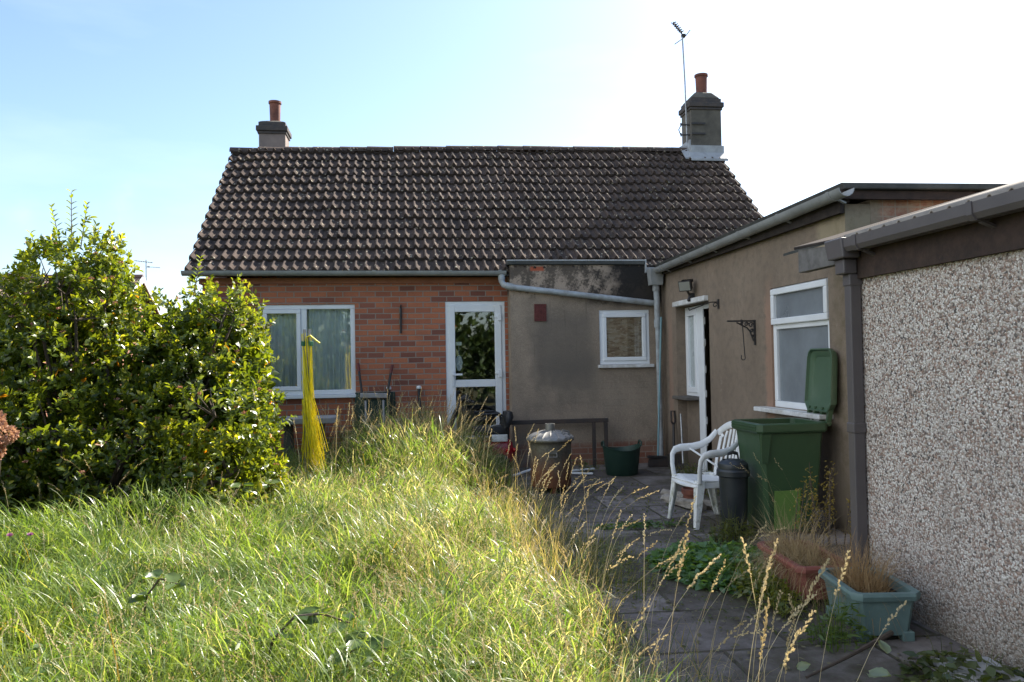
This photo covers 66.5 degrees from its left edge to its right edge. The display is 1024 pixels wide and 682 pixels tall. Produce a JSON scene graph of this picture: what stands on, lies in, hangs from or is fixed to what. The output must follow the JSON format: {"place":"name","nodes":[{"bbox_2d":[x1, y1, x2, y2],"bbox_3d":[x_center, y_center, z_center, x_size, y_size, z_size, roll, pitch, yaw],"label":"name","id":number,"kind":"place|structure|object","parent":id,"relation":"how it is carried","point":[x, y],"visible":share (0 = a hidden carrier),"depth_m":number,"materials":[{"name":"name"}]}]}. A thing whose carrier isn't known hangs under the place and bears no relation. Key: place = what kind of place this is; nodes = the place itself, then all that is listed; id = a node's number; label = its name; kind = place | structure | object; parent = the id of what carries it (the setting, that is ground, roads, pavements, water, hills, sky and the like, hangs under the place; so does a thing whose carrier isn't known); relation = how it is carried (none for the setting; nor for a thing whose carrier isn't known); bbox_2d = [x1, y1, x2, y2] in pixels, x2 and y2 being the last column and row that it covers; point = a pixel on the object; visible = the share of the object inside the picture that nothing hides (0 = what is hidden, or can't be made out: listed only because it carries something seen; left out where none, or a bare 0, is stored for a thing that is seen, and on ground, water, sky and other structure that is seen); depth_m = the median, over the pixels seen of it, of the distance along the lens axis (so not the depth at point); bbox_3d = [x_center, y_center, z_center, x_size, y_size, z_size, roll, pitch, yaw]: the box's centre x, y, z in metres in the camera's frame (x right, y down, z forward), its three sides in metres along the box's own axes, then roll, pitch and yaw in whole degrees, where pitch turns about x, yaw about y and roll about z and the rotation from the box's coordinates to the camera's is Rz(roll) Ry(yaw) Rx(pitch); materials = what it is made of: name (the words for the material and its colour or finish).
{"place":"outdoors","nodes":[
{"label":"outdoors","id":0,"kind":"place"},
{"bbox_2d":[4,274,163,400],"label":"brick house","id":1,"kind":"structure","parent":0,"point":[141,279],"depth_m":33.36,"materials":[{"name":"white brick"}]},
{"bbox_2d":[134,260,159,280],"bbox_3d":[-15.563,-3.015,33.331,1.053,0.900,0.400,-1,-1,-8],"label":"tv aerial","id":2,"kind":"object","parent":1,"relation":"attached to","point":[147,266],"visible":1,"depth_m":33.32,"materials":[{"name":"metal"}]},
{"bbox_2d":[0,396,771,681],"bbox_3d":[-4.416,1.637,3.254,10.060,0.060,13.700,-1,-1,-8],"label":"lawn","id":3,"kind":"structure","parent":0,"point":[371,608],"depth_m":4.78,"materials":[{"name":"green plant"}]},
{"bbox_2d":[0,410,19,468],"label":"dried hydrangea","id":4,"kind":"object","parent":3,"relation":"on","point":[11,438],"visible":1,"depth_m":6.20,"materials":[{"name":"brown plant"}]},
{"bbox_2d":[7,533,13,585],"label":"knapweed flower","id":5,"kind":"object","parent":3,"relation":"on","point":[9,534],"visible":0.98,"depth_m":4.75,"materials":[{"name":"purple plant"}]},
{"bbox_2d":[28,532,34,594],"bbox_3d":[-3.023,1.421,4.905,0.047,0.444,0.041,-2,-2,27],"label":"knapweed flower","id":6,"kind":"object","parent":3,"relation":"on","point":[30,533],"visible":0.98,"depth_m":4.91,"materials":[{"name":"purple plant"}]},
{"bbox_2d":[0,189,302,534],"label":"shrub","id":7,"kind":"object","parent":3,"relation":"on","point":[64,319],"visible":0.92,"depth_m":7.46,"materials":[{"name":"green plant"}]},
{"bbox_2d":[127,569,186,626],"bbox_3d":[-1.812,1.380,3.978,0.438,0.404,0.192,-2,-2,23],"label":"bramble","id":8,"kind":"object","parent":3,"relation":"on","point":[172,578],"visible":0.99,"depth_m":4.00,"materials":[{"name":"green plant"}]},
{"bbox_2d":[171,472,282,497],"bbox_3d":[-2.514,1.401,6.906,0.933,0.529,0.387,-1,-1,-8],"label":"bramble","id":9,"kind":"object","parent":3,"relation":"on","point":[219,479],"visible":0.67,"depth_m":6.85,"materials":[{"name":"green plant"}]},
{"bbox_2d":[276,415,338,465],"bbox_3d":[-2.590,1.351,9.913,0.750,0.775,0.500,-1,-1,-8],"label":"stone table","id":10,"kind":"object","parent":3,"relation":"on","point":[288,428],"visible":0.45,"depth_m":9.75,"materials":[{"name":"grey stone"}]},
{"bbox_2d":[301,329,328,482],"bbox_3d":[-2.015,0.805,7.960,0.282,1.850,0.162,-1,-1,-8],"label":"rotary clothes line","id":11,"kind":"object","parent":3,"relation":"on","point":[310,427],"visible":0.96,"depth_m":7.94,"materials":[{"name":"fabric"}]},
{"bbox_2d":[251,605,402,677],"bbox_3d":[-0.779,1.341,3.294,0.752,0.411,0.281,-2,-2,37],"label":"bramble","id":12,"kind":"object","parent":3,"relation":"on","point":[303,615],"visible":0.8,"depth_m":3.29,"materials":[{"name":"green plant"}]},
{"bbox_2d":[353,363,396,434],"bbox_3d":[-1.819,1.009,10.305,0.610,1.450,0.435,-1,-1,-8],"label":"wheelbarrow","id":13,"kind":"object","parent":3,"relation":"on","point":[383,397],"visible":0.39,"depth_m":10.34,"materials":[{"name":"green metal"}]},
{"bbox_2d":[416,386,421,425],"bbox_3d":[-1.239,1.165,10.488,0.072,1.133,0.218,-1,-1,-8],"label":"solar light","id":14,"kind":"object","parent":3,"relation":"on","point":[419,394],"visible":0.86,"depth_m":10.54,"materials":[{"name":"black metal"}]},
{"bbox_2d":[0,377,906,681],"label":"grass seed heads","id":15,"kind":"object","parent":3,"relation":"on","point":[674,557],"depth_m":3.84,"materials":[{"name":"plant"}]},
{"bbox_2d":[435,660,513,681],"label":"bramble","id":16,"kind":"object","parent":3,"relation":"on","point":[478,669],"visible":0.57,"depth_m":3.00,"materials":[{"name":"green plant"}]},
{"bbox_2d":[0,0,1023,369],"label":"sky","id":17,"kind":"structure","parent":0,"point":[136,107],"materials":[{"name":"blue"}]},
{"bbox_2d":[689,448,717,467],"bbox_3d":[1.751,1.067,6.840,0.408,0.255,0.018,-2,-2,31],"label":"metal rod","id":18,"kind":"object","parent":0,"point":[699,454],"visible":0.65,"depth_m":6.86,"materials":[{"name":"white metal"}]},
{"bbox_2d":[496,463,983,681],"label":"patio","id":19,"kind":"structure","parent":0,"point":[848,670],"depth_m":4.39,"materials":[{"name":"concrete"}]},
{"bbox_2d":[439,394,515,473],"bbox_3d":[-0.497,1.197,10.090,1.040,1.017,0.639,-1,-1,-8],"label":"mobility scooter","id":20,"kind":"object","parent":19,"relation":"on","point":[502,430],"visible":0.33,"depth_m":9.91,"materials":[{"name":"black plastic"}]},
{"bbox_2d":[513,468,530,476],"bbox_3d":[0.150,1.628,9.715,0.362,0.072,0.045,0,-2,-41],"label":"plastic strip","id":21,"kind":"object","parent":19,"relation":"on","point":[525,471],"visible":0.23,"depth_m":9.69,"materials":[{"name":"white plastic"}]},
{"bbox_2d":[526,423,573,493],"bbox_3d":[0.429,1.284,8.647,0.532,0.740,0.540,-1,-1,-8],"label":"incinerator","id":22,"kind":"object","parent":19,"relation":"on","point":[549,438],"visible":0.95,"depth_m":8.46,"materials":[{"name":"metal"}]},
{"bbox_2d":[508,418,607,469],"bbox_3d":[0.593,1.367,10.411,1.390,0.655,0.170,-1,-1,-8],"label":"steel trestle","id":23,"kind":"object","parent":19,"relation":"on","point":[558,421],"visible":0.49,"depth_m":10.39,"materials":[{"name":"black metal"}]},
{"bbox_2d":[571,472,592,473],"bbox_3d":[0.861,1.643,9.718,0.296,0.018,0.045,-1,-1,16],"label":"plastic strip","id":24,"kind":"object","parent":19,"relation":"on","point":[581,473],"visible":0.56,"depth_m":9.70,"materials":[{"name":"white plastic"}]},
{"bbox_2d":[572,468,594,470],"bbox_3d":[0.913,1.647,10.008,0.320,0.023,0.045,0,-2,-22],"label":"plastic strip","id":25,"kind":"object","parent":19,"relation":"on","point":[582,469],"visible":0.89,"depth_m":9.99,"materials":[{"name":"white plastic"}]},
{"bbox_2d":[571,456,605,471],"bbox_3d":[0.890,1.592,10.173,1.142,0.248,0.626,-1,-1,-8],"label":"weed patch","id":26,"kind":"object","parent":19,"relation":"on","point":[585,464],"visible":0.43,"depth_m":10.13,"materials":[{"name":"green plant"}]},
{"bbox_2d":[552,518,664,602],"bbox_3d":[0.652,1.463,5.385,0.764,0.283,1.582,-1,-1,-8],"label":"weed patch","id":27,"kind":"object","parent":19,"relation":"on","point":[620,565],"visible":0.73,"depth_m":5.21,"materials":[{"name":"green plant"}]},
{"bbox_2d":[601,439,641,475],"bbox_3d":[1.366,1.446,9.730,0.504,0.428,0.455,-1,-1,-8],"label":"trug","id":28,"kind":"object","parent":19,"relation":"on","point":[622,461],"visible":1,"depth_m":9.57,"materials":[{"name":"green plastic"}]},
{"bbox_2d":[590,518,685,529],"bbox_3d":[1.103,1.585,6.705,0.868,0.092,0.290,-1,-1,-8],"label":"weed patch","id":29,"kind":"object","parent":19,"relation":"on","point":[639,524],"visible":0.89,"depth_m":6.70,"materials":[{"name":"green plant"}]},
{"bbox_2d":[647,317,667,466],"bbox_3d":[1.968,0.670,10.427,0.407,2.002,0.192,0,-2,-44],"label":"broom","id":30,"kind":"object","parent":19,"relation":"on","point":[657,460],"visible":0.91,"depth_m":10.38,"materials":[{"name":"black metal"}]},
{"bbox_2d":[660,489,683,497],"bbox_3d":[1.665,1.574,8.012,0.088,0.083,0.311,0,-2,-34],"label":"split log","id":31,"kind":"object","parent":19,"relation":"on","point":[667,491],"visible":0.37,"depth_m":8.04,"materials":[{"name":"grey wood"}]},
{"bbox_2d":[667,411,680,467],"bbox_3d":[2.088,1.290,10.228,0.188,0.747,0.218,-1,-1,-8],"label":"spade","id":32,"kind":"object","parent":19,"relation":"on","point":[678,458],"visible":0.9,"depth_m":10.19,"materials":[{"name":"black metal"}]},
{"bbox_2d":[516,476,835,637],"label":"joint weeds","id":33,"kind":"object","parent":19,"relation":"on","point":[768,627],"visible":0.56,"depth_m":6.43,"materials":[{"name":"green plant"}]},
{"bbox_2d":[678,414,687,469],"bbox_3d":[2.143,1.280,9.960,0.127,0.694,0.220,-1,-1,-8],"label":"weeding hoe","id":34,"kind":"object","parent":19,"relation":"on","point":[680,465],"visible":0.8,"depth_m":9.92,"materials":[{"name":"metal"}]},
{"bbox_2d":[660,494,706,511],"bbox_3d":[1.642,1.546,7.508,0.116,0.104,0.593,0,-2,-24],"label":"split log","id":35,"kind":"object","parent":19,"relation":"on","point":[683,502],"visible":0.6,"depth_m":7.45,"materials":[{"name":"grey wood"}]},
{"bbox_2d":[667,451,719,496],"bbox_3d":[2.148,1.436,8.535,0.805,0.436,2.328,-1,-1,-8],"label":"weed patch","id":36,"kind":"object","parent":19,"relation":"on","point":[684,468],"visible":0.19,"depth_m":9.10,"materials":[{"name":"green plant"}]},
{"bbox_2d":[681,487,705,498],"bbox_3d":[1.744,1.509,7.508,0.230,0.190,0.230,-1,-1,-8],"label":"flower pot","id":37,"kind":"object","parent":19,"relation":"on","point":[687,492],"visible":0.44,"depth_m":7.44,"materials":[{"name":"ceramic"}]},
{"bbox_2d":[667,421,748,529],"bbox_3d":[1.729,1.151,6.883,0.548,0.874,0.578,-1,-1,-15],"label":"garden chair","id":38,"kind":"object","parent":19,"relation":"on","point":[697,481],"visible":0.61,"depth_m":6.99,"materials":[{"name":"white plastic"}]},
{"bbox_2d":[703,499,719,509],"bbox_3d":[1.802,1.553,7.462,0.105,0.095,0.356,0,-2,-41],"label":"split log","id":39,"kind":"object","parent":19,"relation":"on","point":[709,507],"visible":0.17,"depth_m":7.36,"materials":[{"name":"grey wood"}]},
{"bbox_2d":[645,528,792,595],"bbox_3d":[1.481,1.488,5.348,1.149,0.237,1.335,-1,-1,-8],"label":"cut foliage","id":40,"kind":"object","parent":19,"relation":"on","point":[701,554],"visible":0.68,"depth_m":5.23,"materials":[{"name":"green plant"}]},
{"bbox_2d":[697,496,761,544],"bbox_3d":[1.764,1.425,6.174,0.544,0.348,0.558,-2,-2,37],"label":"weed patch","id":41,"kind":"object","parent":19,"relation":"on","point":[723,532],"visible":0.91,"depth_m":6.13,"materials":[{"name":"green plant"}]},
{"bbox_2d":[716,450,749,535],"bbox_3d":[1.820,1.238,6.415,0.264,0.676,0.274,-1,-1,-8],"label":"dustbin","id":42,"kind":"object","parent":19,"relation":"on","point":[733,484],"visible":0.85,"depth_m":6.32,"materials":[{"name":"black plastic"}]},
{"bbox_2d":[719,536,808,617],"bbox_3d":[1.459,1.401,4.671,0.544,0.341,0.831,0,-2,-34],"label":"weed patch","id":43,"kind":"object","parent":19,"relation":"on","point":[782,604],"visible":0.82,"depth_m":4.58,"materials":[{"name":"green plant"}]},
{"bbox_2d":[731,348,837,534],"bbox_3d":[2.295,0.818,6.530,0.765,1.504,0.560,-1,-1,-8],"label":"wheelie bin","id":44,"kind":"object","parent":19,"relation":"on","point":[791,446],"visible":0.92,"depth_m":6.31,"materials":[{"name":"green plastic"}]},
{"bbox_2d":[796,661,810,670],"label":"cut leaf","id":45,"kind":"object","parent":19,"relation":"on","point":[802,666],"visible":1,"depth_m":3.51,"materials":[{"name":"green plant"}]},
{"bbox_2d":[757,540,853,599],"bbox_3d":[1.798,1.407,4.824,0.356,0.200,0.676,-1,-1,-4],"label":"planter","id":46,"kind":"object","parent":19,"relation":"on","point":[813,570],"visible":0.45,"depth_m":4.58,"materials":[{"name":"ceramic"}]},
{"bbox_2d":[729,456,872,610],"bbox_3d":[1.749,1.233,4.857,0.909,1.076,1.188,-1,-1,-8],"label":"dry grass tuft","id":47,"kind":"object","parent":46,"relation":"in","point":[798,547],"visible":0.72,"depth_m":4.79,"materials":[{"name":"brown plant"}]},
{"bbox_2d":[790,461,850,554],"bbox_3d":[2.320,1.213,5.752,0.488,0.677,0.358,-1,-1,-8],"label":"tall weed","id":48,"kind":"object","parent":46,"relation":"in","point":[829,510],"visible":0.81,"depth_m":5.74,"materials":[{"name":"green leaf"}]},
{"bbox_2d":[790,582,891,652],"bbox_3d":[1.647,1.374,3.944,0.535,0.337,0.452,-1,-1,-8],"label":"weed patch","id":49,"kind":"object","parent":19,"relation":"on","point":[830,630],"visible":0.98,"depth_m":3.88,"materials":[{"name":"green plant"}]},
{"bbox_2d":[805,630,893,678],"bbox_3d":[1.589,1.458,3.650,0.717,0.060,0.027,0,-2,-37],"label":"stick","id":50,"kind":"object","parent":19,"relation":"on","point":[886,635],"visible":1,"depth_m":3.65,"materials":[{"name":"brown wood"}]},
{"bbox_2d":[818,567,920,641],"bbox_3d":[1.888,1.394,4.149,0.356,0.250,0.516,-1,-1,0],"label":"planter","id":51,"kind":"object","parent":19,"relation":"on","point":[882,602],"visible":0.72,"depth_m":3.93,"materials":[{"name":"teal plastic"}]},
{"bbox_2d":[788,528,930,639],"bbox_3d":[1.854,1.313,4.170,0.769,0.601,0.791,-1,-1,-8],"label":"dry grass tuft","id":52,"kind":"object","parent":51,"relation":"in","point":[855,576],"visible":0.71,"depth_m":4.14,"materials":[{"name":"plant"}]},
{"bbox_2d":[867,667,890,677],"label":"cut leaf","id":53,"kind":"object","parent":19,"relation":"on","point":[878,672],"visible":1,"depth_m":3.38,"materials":[{"name":"green plant"}]},
{"bbox_2d":[878,640,890,653],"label":"cut leaf","id":54,"kind":"object","parent":19,"relation":"on","point":[884,646],"visible":1,"depth_m":3.55,"materials":[{"name":"green plant"}]},
{"bbox_2d":[894,635,1023,681],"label":"weed patch","id":55,"kind":"object","parent":19,"relation":"on","point":[925,660],"visible":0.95,"depth_m":3.47,"materials":[{"name":"green plant"}]},
{"bbox_2d":[929,657,1023,681],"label":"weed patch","id":56,"kind":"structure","parent":19,"relation":"on","point":[982,664],"depth_m":3.44,"materials":[{"name":"plant"}]},
{"bbox_2d":[783,179,1023,671],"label":"garage","id":57,"kind":"structure","parent":0,"point":[934,309],"depth_m":3.96,"materials":[{"name":"concrete"}]},
{"label":"ground","id":58,"kind":"structure","parent":0,"visible":0},
{"bbox_2d":[181,73,763,460],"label":"house","id":59,"kind":"structure","parent":58,"relation":"on","point":[431,240],"depth_m":11.47,"materials":[{"name":"tile"}]},
{"bbox_2d":[267,314,296,386],"bbox_3d":[-3.094,0.137,10.559,0.595,1.350,0.056,-1,-1,-8],"label":"net curtain","id":60,"kind":"object","parent":59,"relation":"hanging from","point":[282,331],"visible":0.52,"depth_m":10.56,"materials":[{"name":"white fabric"}]},
{"bbox_2d":[258,304,355,398],"bbox_3d":[-2.748,0.140,10.499,1.365,1.260,0.160,-1,-1,-8],"label":"window","id":61,"kind":"structure","parent":59,"relation":"in","point":[294,392],"depth_m":10.49,"materials":[{"name":"white plastic"}]},
{"bbox_2d":[307,309,350,389],"bbox_3d":[-2.467,0.128,10.643,0.660,1.350,0.067,-1,-1,-8],"label":"net curtain","id":62,"kind":"object","parent":59,"relation":"hanging from","point":[330,329],"visible":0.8,"depth_m":10.64,"materials":[{"name":"white fabric"}]},
{"bbox_2d":[400,305,401,332],"bbox_3d":[-1.513,-0.300,10.628,0.032,0.393,0.052,-1,-1,-8],"label":"wall hook","id":63,"kind":"object","parent":59,"relation":"attached to","point":[400,319],"depth_m":10.62,"materials":[{"name":"black metal"}]},
{"bbox_2d":[455,342,462,370],"bbox_3d":[-0.736,0.215,10.836,0.099,0.405,0.020,-1,-1,-8],"label":"hanging ornament","id":64,"kind":"object","parent":59,"relation":"hanging from","point":[459,363],"visible":1,"depth_m":10.83,"materials":[{"name":"white plastic"}]},
{"bbox_2d":[445,301,505,445],"bbox_3d":[-0.494,0.517,10.772,0.825,2.130,0.155,-1,-1,-8],"label":"door","id":65,"kind":"structure","parent":59,"relation":"in","point":[498,307],"depth_m":10.78,"materials":[{"name":"white plastic"}]},
{"bbox_2d":[671,21,705,141],"bbox_3d":[3.091,-4.587,13.683,0.512,2.130,0.511,-1,-1,19],"label":"tv aerial","id":66,"kind":"object","parent":59,"relation":"attached to","point":[682,37],"visible":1,"depth_m":13.83,"materials":[{"name":"metal"}]},
{"bbox_2d":[506,259,664,467],"bbox_3d":[0.988,0.345,10.915,2.159,2.910,0.610,-1,-1,-8],"label":"annex","id":67,"kind":"object","parent":58,"relation":"on","point":[566,354],"visible":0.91,"depth_m":10.67,"materials":[{"name":"paint"}]},
{"bbox_2d":[598,310,653,367],"bbox_3d":[1.554,-0.031,10.773,0.780,0.795,0.160,-1,-1,-8],"label":"window","id":68,"kind":"structure","parent":67,"relation":"in","point":[623,334],"depth_m":10.79,"materials":[{"name":"white plastic"}]},
{"bbox_2d":[647,182,1005,533],"bbox_3d":[4.257,0.227,8.861,4.225,2.930,5.250,-1,-1,-8],"label":"extension","id":69,"kind":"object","parent":58,"relation":"on","point":[712,381],"visible":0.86,"depth_m":7.67,"materials":[{"name":"render"},{"name":"felt"},{"name":"white upvc"}]},
{"bbox_2d":[678,279,694,301],"bbox_3d":[2.159,-0.623,9.580,0.168,0.278,0.201,-2,-2,42],"label":"floodlight","id":70,"kind":"object","parent":69,"relation":"attached to","point":[685,285],"visible":0.98,"depth_m":9.54,"materials":[{"name":"black metal"}]},
{"bbox_2d":[685,306,698,395],"bbox_3d":[2.343,0.132,10.052,0.082,1.145,0.451,-1,-1,-8],"label":"side window","id":71,"kind":"structure","parent":69,"relation":"in","point":[691,324],"depth_m":10.08,"materials":[{"name":"white plastic"}]},
{"bbox_2d":[688,299,719,310],"bbox_3d":[2.163,-0.407,8.826,0.365,0.130,0.030,-1,-1,-8],"label":"basket bracket","id":72,"kind":"object","parent":69,"relation":"attached to","point":[717,303],"visible":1,"depth_m":8.83,"materials":[{"name":"black metal"}]},
{"bbox_2d":[727,320,755,344],"bbox_3d":[2.323,-0.085,7.910,0.299,0.255,0.024,-1,-1,-8],"label":"basket bracket","id":73,"kind":"object","parent":69,"relation":"attached to","point":[753,322],"visible":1,"depth_m":7.92,"materials":[{"name":"black metal"}]},
{"bbox_2d":[741,324,745,359],"bbox_3d":[2.337,-0.012,7.910,0.052,0.416,0.010,-1,-1,-8],"label":"hook","id":74,"kind":"object","parent":73,"relation":"hanging from","point":[743,345],"visible":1,"depth_m":7.91,"materials":[{"name":"black metal"}]},
{"bbox_2d":[754,278,833,420],"bbox_3d":[2.567,0.094,7.123,0.230,1.230,1.245,-1,-1,-8],"label":"window","id":75,"kind":"structure","parent":69,"relation":"in","point":[799,312],"depth_m":7.16,"materials":[{"name":"white plastic"}]}
]}

